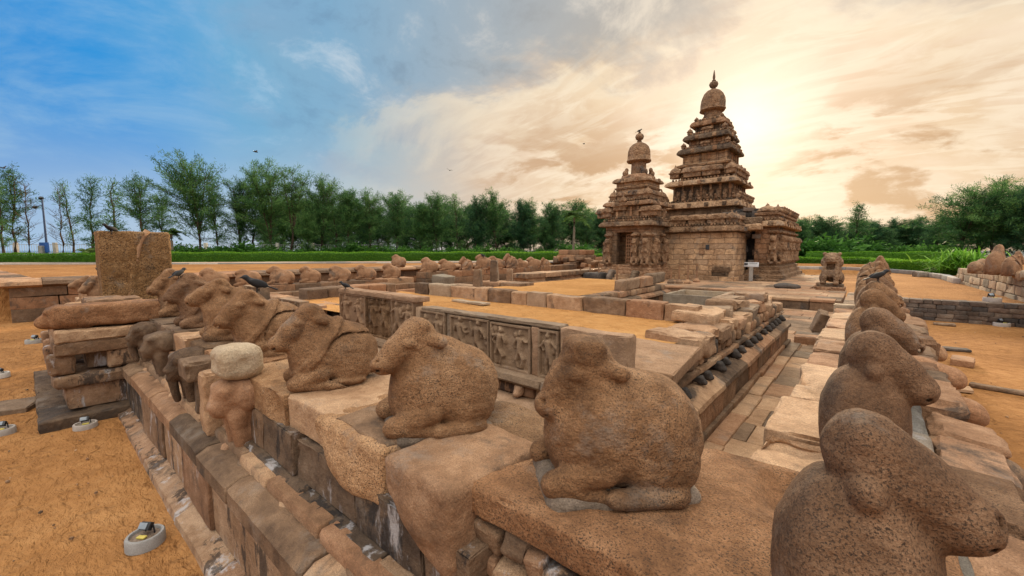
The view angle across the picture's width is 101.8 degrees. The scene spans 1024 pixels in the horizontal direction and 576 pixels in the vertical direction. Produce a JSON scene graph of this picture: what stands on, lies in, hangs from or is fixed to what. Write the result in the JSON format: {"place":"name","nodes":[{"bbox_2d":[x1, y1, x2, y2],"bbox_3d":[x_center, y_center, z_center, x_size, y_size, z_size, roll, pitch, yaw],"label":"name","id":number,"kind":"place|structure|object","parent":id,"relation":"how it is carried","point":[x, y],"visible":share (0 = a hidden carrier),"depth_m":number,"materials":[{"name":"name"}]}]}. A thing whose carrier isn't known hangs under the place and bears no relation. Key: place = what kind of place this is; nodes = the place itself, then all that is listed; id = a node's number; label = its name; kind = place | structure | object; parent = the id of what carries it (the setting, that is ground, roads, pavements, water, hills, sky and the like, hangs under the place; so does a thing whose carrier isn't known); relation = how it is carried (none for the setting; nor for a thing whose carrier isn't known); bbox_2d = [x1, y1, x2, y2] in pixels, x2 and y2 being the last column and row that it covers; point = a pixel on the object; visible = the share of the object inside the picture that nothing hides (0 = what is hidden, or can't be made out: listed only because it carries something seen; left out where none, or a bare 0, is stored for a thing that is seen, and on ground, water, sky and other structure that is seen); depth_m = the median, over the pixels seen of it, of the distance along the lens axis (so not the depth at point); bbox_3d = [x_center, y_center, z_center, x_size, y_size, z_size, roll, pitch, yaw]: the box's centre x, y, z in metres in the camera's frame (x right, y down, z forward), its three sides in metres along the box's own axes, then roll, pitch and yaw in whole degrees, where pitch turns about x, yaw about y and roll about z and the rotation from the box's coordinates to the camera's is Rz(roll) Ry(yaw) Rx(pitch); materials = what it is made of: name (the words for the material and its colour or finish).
{"place":"outdoors","nodes":[
{"label":"outdoors","id":0,"kind":"place"},
{"bbox_2d":[0,260,552,262],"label":"path","id":1,"kind":"structure","parent":0,"point":[230,262],"depth_m":37.53,"materials":[{"name":"stone"}]},
{"bbox_2d":[416,264,576,283],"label":"enclosure wall","id":2,"kind":"structure","parent":0,"point":[456,276],"depth_m":26.11,"materials":[{"name":"brown stone"}]},
{"bbox_2d":[0,262,1023,575],"bbox_3d":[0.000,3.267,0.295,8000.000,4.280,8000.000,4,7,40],"label":"ground","id":3,"kind":"structure","parent":0,"point":[46,472],"depth_m":4.80,"materials":[{"name":"brown sand"}]},
{"bbox_2d":[0,396,35,415],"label":"stone path","id":4,"kind":"structure","parent":3,"relation":"on","point":[15,406],"depth_m":6.32,"materials":[{"name":"stone"}]},
{"bbox_2d":[0,252,95,261],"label":"hedge","id":5,"kind":"object","parent":3,"relation":"on","point":[47,257],"visible":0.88,"depth_m":38.77,"materials":[{"name":"green plant"}]},
{"bbox_2d":[66,297,80,303],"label":"enclosure wall","id":6,"kind":"structure","parent":3,"relation":"on","point":[76,298],"depth_m":10.50,"materials":[{"name":"stone"}]},
{"bbox_2d":[78,276,98,296],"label":"stone bull","id":7,"kind":"object","parent":6,"relation":"on","point":[89,286],"visible":0.21,"depth_m":9.92,"materials":[{"name":"stone"}]},
{"bbox_2d":[72,416,97,431],"bbox_3d":[-5.812,1.840,5.665,0.251,0.171,0.251,-2,5,-17],"label":"floodlight","id":8,"kind":"object","parent":3,"relation":"on","point":[84,423],"visible":1,"depth_m":5.64,"materials":[{"name":"concrete"}]},
{"bbox_2d":[33,295,160,433],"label":"gate pier","id":9,"kind":"structure","parent":3,"relation":"on","point":[87,354],"depth_m":6.06,"materials":[{"name":"stone"}]},
{"bbox_2d":[94,229,171,298],"bbox_3d":[-8.663,0.111,9.624,0.834,2.911,1.232,4,7,40],"label":"gate jamb","id":10,"kind":"object","parent":9,"relation":"on","point":[129,263],"visible":0.5,"depth_m":9.24,"materials":[{"name":"stone"}]},
{"bbox_2d":[124,521,165,555],"bbox_3d":[-3.040,2.038,3.447,0.264,0.180,0.264,2,6,23],"label":"floodlight","id":11,"kind":"object","parent":3,"relation":"on","point":[145,537],"visible":1,"depth_m":3.41,"materials":[{"name":"concrete"}]},
{"bbox_2d":[0,242,383,254],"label":"fence","id":12,"kind":"object","parent":3,"relation":"on","point":[55,248],"visible":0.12,"depth_m":61.21,"materials":[{"name":"concrete"}]},
{"bbox_2d":[0,261,527,322],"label":"retaining wall","id":13,"kind":"structure","parent":3,"relation":"on","point":[31,299],"depth_m":14.50,"materials":[{"name":"brown stone"}]},
{"bbox_2d":[0,261,566,264],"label":"path kerb","id":14,"kind":"structure","parent":3,"relation":"on","point":[207,263],"depth_m":34.69,"materials":[{"name":"concrete"}]},
{"bbox_2d":[118,317,543,575],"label":"enclosure wall","id":15,"kind":"structure","parent":3,"relation":"on","point":[265,472],"depth_m":2.81,"materials":[{"name":"stone"}]},
{"bbox_2d":[146,268,179,316],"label":"stone bull","id":16,"kind":"object","parent":15,"relation":"on","point":[162,283],"visible":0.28,"depth_m":6.55,"materials":[{"name":"stone"}]},
{"bbox_2d":[162,273,209,328],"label":"stone bull","id":17,"kind":"object","parent":15,"relation":"on","point":[179,290],"visible":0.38,"depth_m":5.58,"materials":[{"name":"stone"}]},
{"bbox_2d":[184,278,264,341],"bbox_3d":[-3.389,0.244,5.013,0.865,0.739,0.551,-5,7,-41],"label":"stone bull","id":18,"kind":"object","parent":15,"relation":"on","point":[211,299],"visible":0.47,"depth_m":4.81,"materials":[{"name":"stone"}]},
{"bbox_2d":[210,342,263,379],"bbox_3d":[-2.310,0.611,3.498,0.346,0.285,0.344,4,7,40],"label":"boulder","id":19,"kind":"object","parent":15,"relation":"on","point":[236,361],"visible":1,"depth_m":3.38,"materials":[{"name":"stone"}]},
{"bbox_2d":[213,289,297,357],"bbox_3d":[-2.544,0.347,4.252,0.582,0.695,0.850,5,7,42],"label":"stone bull","id":20,"kind":"object","parent":15,"relation":"on","point":[249,316],"visible":0.67,"depth_m":4.04,"materials":[{"name":"stone"}]},
{"bbox_2d":[267,303,377,392],"bbox_3d":[-1.497,0.444,3.346,0.811,0.666,0.548,-3,6,-33],"label":"stone bull","id":21,"kind":"object","parent":15,"relation":"on","point":[319,346],"visible":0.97,"depth_m":3.17,"materials":[{"name":"stone"}]},
{"bbox_2d":[369,316,498,448],"bbox_3d":[-0.468,0.542,2.563,0.795,0.737,0.578,1,4,-26],"label":"stone bull","id":22,"kind":"object","parent":15,"relation":"on","point":[441,386],"visible":0.95,"depth_m":2.37,"materials":[{"name":"stone"}]},
{"bbox_2d":[268,277,414,296],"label":"enclosure wall","id":23,"kind":"structure","parent":3,"relation":"on","point":[406,284],"depth_m":19.99,"materials":[{"name":"brown stone"}]},
{"bbox_2d":[233,269,261,286],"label":"stone bull","id":24,"kind":"object","parent":23,"relation":"on","point":[241,282],"visible":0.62,"depth_m":17.02,"materials":[{"name":"brown stone"}]},
{"bbox_2d":[266,266,294,284],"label":"stone bull","id":25,"kind":"object","parent":23,"relation":"on","point":[278,276],"visible":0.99,"depth_m":17.99,"materials":[{"name":"brown stone"}]},
{"bbox_2d":[299,266,320,282],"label":"stone bull","id":26,"kind":"object","parent":23,"relation":"on","point":[308,275],"visible":0.91,"depth_m":18.94,"materials":[{"name":"brown stone"}]},
{"bbox_2d":[328,265,350,280],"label":"stone bull","id":27,"kind":"object","parent":23,"relation":"on","point":[337,273],"visible":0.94,"depth_m":20.00,"materials":[{"name":"brown stone"}]},
{"bbox_2d":[354,264,376,279],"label":"stone bull","id":28,"kind":"object","parent":23,"relation":"on","point":[365,273],"visible":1,"depth_m":21.06,"materials":[{"name":"brown stone"}]},
{"bbox_2d":[171,251,558,261],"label":"hedge","id":29,"kind":"object","parent":3,"relation":"on","point":[253,256],"visible":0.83,"depth_m":42.94,"materials":[{"name":"green plant"}]},
{"bbox_2d":[483,280,533,286],"bbox_3d":[-0.254,0.174,19.544,2.669,0.971,1.070,4,7,40],"label":"pedestal","id":30,"kind":"object","parent":3,"relation":"on","point":[488,283],"visible":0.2,"depth_m":19.07,"materials":[{"name":"stone"}]},
{"bbox_2d":[243,282,800,450],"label":"platform","id":31,"kind":"structure","parent":3,"relation":"on","point":[721,361],"depth_m":6.68,"materials":[{"name":"stone"}]},
{"bbox_2d":[513,268,600,282],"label":"platform","id":32,"kind":"structure","parent":3,"relation":"on","point":[542,276],"depth_m":26.67,"materials":[{"name":"stone"}]},
{"bbox_2d":[553,250,603,268],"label":"ruined platform","id":33,"kind":"structure","parent":3,"relation":"on","point":[583,258],"depth_m":37.92,"materials":[{"name":"brown stone"}]},
{"bbox_2d":[494,272,670,300],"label":"platform","id":34,"kind":"structure","parent":3,"relation":"on","point":[646,286],"depth_m":17.79,"materials":[{"name":"stone"}]},
{"bbox_2d":[663,289,733,305],"bbox_3d":[7.822,0.533,17.437,2.119,0.681,2.477,4,7,40],"label":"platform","id":35,"kind":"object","parent":3,"relation":"on","point":[686,296],"visible":0.51,"depth_m":16.97,"materials":[{"name":"beige stone"}]},
{"bbox_2d":[595,70,804,281],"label":"temple","id":36,"kind":"structure","parent":3,"relation":"on","point":[712,222],"depth_m":28.95,"materials":[{"name":"brown stone"}]},
{"bbox_2d":[657,279,775,291],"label":"platform","id":37,"kind":"structure","parent":3,"relation":"on","point":[709,285],"depth_m":23.80,"materials":[{"name":"stone"}]},
{"bbox_2d":[472,448,963,575],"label":"corner wall","id":38,"kind":"structure","parent":3,"relation":"on","point":[723,527],"depth_m":1.64,"materials":[{"name":"stone"}]},
{"bbox_2d":[530,334,703,512],"bbox_3d":[0.482,0.589,1.930,0.772,0.756,0.592,0,5,-5],"label":"stone bull","id":39,"kind":"object","parent":38,"relation":"on","point":[617,436],"visible":0.98,"depth_m":1.72,"materials":[{"name":"stone"}]},
{"bbox_2d":[766,275,819,288],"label":"platform","id":40,"kind":"structure","parent":3,"relation":"on","point":[806,281],"depth_m":25.82,"materials":[{"name":"stone"}]},
{"bbox_2d":[798,266,960,283],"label":"curved kerb","id":41,"kind":"structure","parent":3,"relation":"on","point":[951,279],"depth_m":30.26,"materials":[{"name":"concrete"}]},
{"bbox_2d":[750,292,1023,575],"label":"enclosure wall","id":42,"kind":"structure","parent":3,"relation":"on","point":[958,436],"depth_m":2.75,"materials":[{"name":"stone"}]},
{"bbox_2d":[845,289,905,341],"bbox_3d":[3.807,0.390,4.372,0.474,0.767,0.574,4,6,35],"label":"stone bull","id":43,"kind":"object","parent":42,"relation":"on","point":[869,298],"visible":0.37,"depth_m":4.29,"materials":[{"name":"stone"}]},
{"bbox_2d":[853,281,903,309],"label":"stone bull","id":44,"kind":"object","parent":42,"relation":"on","point":[889,293],"visible":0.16,"depth_m":5.35,"materials":[{"name":"stone"}]},
{"bbox_2d":[818,330,940,442],"bbox_3d":[1.888,0.597,2.165,0.465,0.752,0.562,4,7,38],"label":"stone bull","id":45,"kind":"object","parent":42,"relation":"on","point":[889,377],"visible":0.6,"depth_m":2.04,"materials":[{"name":"stone"}]},
{"bbox_2d":[838,307,925,367],"bbox_3d":[2.780,0.517,3.147,0.486,0.742,0.543,4,7,40],"label":"stone bull","id":46,"kind":"object","parent":42,"relation":"on","point":[900,332],"visible":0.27,"depth_m":3.03,"materials":[{"name":"stone"}]},
{"bbox_2d":[770,408,1008,575],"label":"stone bull","id":47,"kind":"object","parent":42,"relation":"on","point":[874,494],"visible":1,"depth_m":1.02,"materials":[{"name":"stone"}]},
{"bbox_2d":[869,258,957,275],"bbox_3d":[30.489,-1.664,31.731,1.612,1.241,8.946,1,5,15],"label":"hedge","id":48,"kind":"object","parent":3,"relation":"on","point":[904,264],"visible":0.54,"depth_m":30.70,"materials":[{"name":"green plant"}]},
{"bbox_2d":[906,246,1010,273],"bbox_3d":[28.948,-1.611,27.156,5.203,2.294,5.527,4,7,40],"label":"screw pine","id":49,"kind":"object","parent":3,"relation":"on","point":[961,259],"visible":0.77,"depth_m":26.78,"materials":[{"name":"green plant"}]},
{"bbox_2d":[950,355,974,367],"bbox_3d":[9.554,1.553,8.817,0.604,0.148,0.354,-4,7,-41],"label":"loose stone","id":50,"kind":"object","parent":3,"relation":"on","point":[962,361],"visible":1,"depth_m":8.68,"materials":[{"name":"brown stone"}]},
{"bbox_2d":[902,297,1023,327],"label":"retaining wall","id":51,"kind":"structure","parent":3,"relation":"on","point":[974,312],"depth_m":13.85,"materials":[{"name":"stone"}]},
{"bbox_2d":[957,268,1023,301],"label":"enclosure wall","id":52,"kind":"structure","parent":3,"relation":"on","point":[1010,287],"depth_m":16.47,"materials":[{"name":"stone"}]},
{"bbox_2d":[983,244,1005,274],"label":"stone bull","id":53,"kind":"object","parent":52,"relation":"on","point":[995,258],"visible":0.82,"depth_m":15.65,"materials":[{"name":"brown stone"}]},
{"bbox_2d":[1000,251,1023,276],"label":"stone bull","id":54,"kind":"object","parent":52,"relation":"on","point":[1012,265],"visible":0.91,"depth_m":14.65,"materials":[{"name":"brown stone"}]},
{"bbox_2d":[969,382,1023,395],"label":"loose stone","id":55,"kind":"object","parent":3,"relation":"on","point":[996,388],"visible":0.92,"depth_m":7.14,"materials":[{"name":"stone"}]},
{"bbox_2d":[0,0,1023,250],"label":"sky","id":56,"kind":"structure","parent":0,"point":[887,106],"materials":[{"name":"blue"}]},
{"bbox_2d":[723,308,832,457],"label":"paving","id":57,"kind":"structure","parent":0,"point":[746,439],"depth_m":7.08,"materials":[{"name":"stone"}]},
{"bbox_2d":[728,286,846,311],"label":"platform","id":58,"kind":"structure","parent":57,"relation":"on","point":[810,299],"depth_m":17.57,"materials":[{"name":"stone"}]},
{"bbox_2d":[815,252,845,290],"bbox_3d":[15.818,-0.840,20.577,1.162,1.867,1.237,4,7,40],"label":"lion statue","id":59,"kind":"object","parent":58,"relation":"on","point":[832,263],"visible":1,"depth_m":20.29,"materials":[{"name":"brown stone"}]},
{"bbox_2d":[810,309,829,331],"bbox_3d":[9.119,0.984,12.326,0.431,0.681,0.745,3,6,34],"label":"fallen slab","id":60,"kind":"object","parent":57,"relation":"on","point":[820,320],"depth_m":12.09,"materials":[{"name":"stone"}]},
{"label":"lawn","id":61,"kind":"structure","parent":0,"visible":0},
{"bbox_2d":[797,213,848,243],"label":"casuarina tree","id":62,"kind":"object","parent":61,"relation":"on","point":[820,224],"visible":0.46,"depth_m":60.94,"materials":[{"name":"green plant"}]},
{"bbox_2d":[798,231,871,258],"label":"shrub","id":63,"kind":"object","parent":61,"relation":"on","point":[835,245],"visible":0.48,"depth_m":51.69,"materials":[{"name":"green plant"}]},
{"bbox_2d":[795,256,875,263],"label":"hedge","id":64,"kind":"object","parent":61,"relation":"on","point":[847,260],"visible":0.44,"depth_m":40.69,"materials":[{"name":"green plant"}]},
{"bbox_2d":[835,200,877,243],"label":"casuarina tree","id":65,"kind":"object","parent":61,"relation":"on","point":[857,215],"visible":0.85,"depth_m":57.20,"materials":[{"name":"green plant"}]},
{"bbox_2d":[806,250,970,259],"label":"hedge","id":66,"kind":"object","parent":61,"relation":"on","point":[894,255],"visible":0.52,"depth_m":47.30,"materials":[{"name":"green plant"}]},
{"bbox_2d":[899,214,932,246],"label":"casuarina tree","id":67,"kind":"object","parent":61,"relation":"on","point":[914,233],"visible":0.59,"depth_m":63.20,"materials":[{"name":"green plant"}]},
{"bbox_2d":[918,213,954,247],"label":"casuarina tree","id":68,"kind":"object","parent":61,"relation":"on","point":[937,241],"visible":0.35,"depth_m":59.44,"materials":[{"name":"green plant"}]},
{"bbox_2d":[899,181,1021,247],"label":"casuarina tree","id":69,"kind":"object","parent":61,"relation":"on","point":[962,225],"visible":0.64,"depth_m":48.96,"materials":[{"name":"green plant"}]},
{"bbox_2d":[930,175,1023,252],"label":"casuarina tree","id":70,"kind":"object","parent":61,"relation":"on","point":[997,187],"visible":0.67,"depth_m":47.30,"materials":[{"name":"green plant"}]},
{"bbox_2d":[988,189,1023,255],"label":"casuarina tree","id":71,"kind":"object","parent":61,"relation":"on","point":[1016,243],"visible":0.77,"depth_m":45.30,"materials":[{"name":"green plant"}]},
{"label":"lawn","id":72,"kind":"structure","parent":0,"visible":0},
{"bbox_2d":[0,179,18,252],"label":"casuarina tree","id":73,"kind":"object","parent":72,"relation":"on","point":[3,221],"visible":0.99,"depth_m":47.89,"materials":[{"name":"green plant"}]},
{"bbox_2d":[0,163,50,252],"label":"casuarina tree","id":74,"kind":"object","parent":72,"relation":"on","point":[12,177],"visible":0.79,"depth_m":49.24,"materials":[{"name":"green plant"}]},
{"bbox_2d":[7,181,46,252],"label":"casuarina tree","id":75,"kind":"object","parent":72,"relation":"on","point":[28,225],"visible":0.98,"depth_m":48.24,"materials":[{"name":"green plant"}]},
{"bbox_2d":[32,196,49,253],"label":"lamp post","id":76,"kind":"object","parent":72,"relation":"on","point":[44,247],"visible":0.74,"depth_m":49.46,"materials":[{"name":"metal"}]},
{"bbox_2d":[45,184,78,252],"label":"casuarina tree","id":77,"kind":"object","parent":72,"relation":"on","point":[61,225],"visible":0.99,"depth_m":49.32,"materials":[{"name":"green plant"}]},
{"bbox_2d":[49,178,83,254],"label":"casuarina tree","id":78,"kind":"object","parent":72,"relation":"on","point":[71,236],"visible":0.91,"depth_m":50.07,"materials":[{"name":"green plant"}]},
{"bbox_2d":[66,172,116,247],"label":"casuarina tree","id":79,"kind":"object","parent":72,"relation":"on","point":[88,222],"visible":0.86,"depth_m":48.93,"materials":[{"name":"green plant"}]},
{"bbox_2d":[100,174,128,230],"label":"casuarina tree","id":80,"kind":"object","parent":72,"relation":"on","point":[111,199],"visible":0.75,"depth_m":50.21,"materials":[{"name":"green plant"}]},
{"bbox_2d":[111,170,167,231],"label":"casuarina tree","id":81,"kind":"object","parent":72,"relation":"on","point":[138,194],"visible":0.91,"depth_m":48.62,"materials":[{"name":"green plant"}]},
{"bbox_2d":[149,188,175,240],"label":"casuarina tree","id":82,"kind":"object","parent":72,"relation":"on","point":[164,224],"visible":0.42,"depth_m":51.53,"materials":[{"name":"green plant"}]},
{"bbox_2d":[137,147,244,249],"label":"casuarina tree","id":83,"kind":"object","parent":72,"relation":"on","point":[187,187],"visible":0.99,"depth_m":47.90,"materials":[{"name":"green plant"}]},
{"bbox_2d":[201,177,234,245],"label":"casuarina tree","id":84,"kind":"object","parent":72,"relation":"on","point":[218,231],"visible":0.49,"depth_m":53.22,"materials":[{"name":"green plant"}]},
{"bbox_2d":[214,174,261,245],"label":"casuarina tree","id":85,"kind":"object","parent":72,"relation":"on","point":[242,223],"visible":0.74,"depth_m":52.81,"materials":[{"name":"green plant"}]},
{"bbox_2d":[229,156,294,247],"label":"casuarina tree","id":86,"kind":"object","parent":72,"relation":"on","point":[253,180],"visible":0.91,"depth_m":52.23,"materials":[{"name":"green plant"}]},
{"bbox_2d":[261,196,302,250],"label":"casuarina tree","id":87,"kind":"object","parent":72,"relation":"on","point":[283,240],"visible":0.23,"depth_m":65.65,"materials":[{"name":"green plant"}]},
{"bbox_2d":[263,163,318,249],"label":"casuarina tree","id":88,"kind":"object","parent":72,"relation":"on","point":[294,197],"visible":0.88,"depth_m":53.53,"materials":[{"name":"green plant"}]},
{"bbox_2d":[292,209,321,251],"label":"casuarina tree","id":89,"kind":"object","parent":72,"relation":"on","point":[307,233],"visible":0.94,"depth_m":53.15,"materials":[{"name":"green plant"}]},
{"bbox_2d":[291,173,347,246],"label":"casuarina tree","id":90,"kind":"object","parent":72,"relation":"on","point":[320,210],"visible":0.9,"depth_m":54.88,"materials":[{"name":"green plant"}]},
{"bbox_2d":[330,185,364,249],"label":"casuarina tree","id":91,"kind":"object","parent":72,"relation":"on","point":[348,200],"visible":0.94,"depth_m":55.18,"materials":[{"name":"green plant"}]},
{"bbox_2d":[345,186,390,247],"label":"casuarina tree","id":92,"kind":"object","parent":72,"relation":"on","point":[370,222],"visible":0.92,"depth_m":56.55,"materials":[{"name":"green plant"}]},
{"bbox_2d":[376,192,416,248],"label":"casuarina tree","id":93,"kind":"object","parent":72,"relation":"on","point":[398,219],"visible":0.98,"depth_m":57.83,"materials":[{"name":"green plant"}]},
{"bbox_2d":[401,202,438,249],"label":"casuarina tree","id":94,"kind":"object","parent":72,"relation":"on","point":[420,215],"visible":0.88,"depth_m":59.09,"materials":[{"name":"green plant"}]},
{"bbox_2d":[420,190,452,249],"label":"casuarina tree","id":95,"kind":"object","parent":72,"relation":"on","point":[437,222],"visible":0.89,"depth_m":59.74,"materials":[{"name":"green plant"}]},
{"bbox_2d":[441,193,465,248],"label":"casuarina tree","id":96,"kind":"object","parent":72,"relation":"on","point":[455,219],"visible":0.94,"depth_m":61.10,"materials":[{"name":"green plant"}]},
{"bbox_2d":[460,195,493,248],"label":"casuarina tree","id":97,"kind":"object","parent":72,"relation":"on","point":[477,230],"visible":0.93,"depth_m":62.09,"materials":[{"name":"green plant"}]},
{"bbox_2d":[473,187,516,250],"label":"casuarina tree","id":98,"kind":"object","parent":72,"relation":"on","point":[493,211],"visible":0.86,"depth_m":62.95,"materials":[{"name":"green plant"}]},
{"bbox_2d":[486,208,516,249],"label":"casuarina tree","id":99,"kind":"object","parent":72,"relation":"on","point":[510,245],"visible":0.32,"depth_m":70.02,"materials":[{"name":"green plant"}]},
{"bbox_2d":[504,198,541,250],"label":"casuarina tree","id":100,"kind":"object","parent":72,"relation":"on","point":[519,234],"visible":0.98,"depth_m":63.72,"materials":[{"name":"green plant"}]},
{"bbox_2d":[514,197,543,250],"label":"casuarina tree","id":101,"kind":"object","parent":72,"relation":"on","point":[532,215],"visible":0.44,"depth_m":65.01,"materials":[{"name":"green plant"}]},
{"bbox_2d":[535,199,566,250],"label":"casuarina tree","id":102,"kind":"object","parent":72,"relation":"on","point":[551,223],"visible":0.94,"depth_m":65.36,"materials":[{"name":"green plant"}]},
{"bbox_2d":[554,198,594,245],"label":"casuarina tree","id":103,"kind":"object","parent":72,"relation":"on","point":[569,231],"visible":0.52,"depth_m":72.68,"materials":[{"name":"green plant"}]},
{"bbox_2d":[562,209,593,249],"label":"coconut palm","id":104,"kind":"object","parent":72,"relation":"on","point":[573,214],"visible":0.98,"depth_m":50.98,"materials":[{"name":"green plant"}]},
{"bbox_2d":[575,208,602,248],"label":"casuarina tree","id":105,"kind":"object","parent":72,"relation":"on","point":[587,233],"visible":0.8,"depth_m":69.25,"materials":[{"name":"green plant"}]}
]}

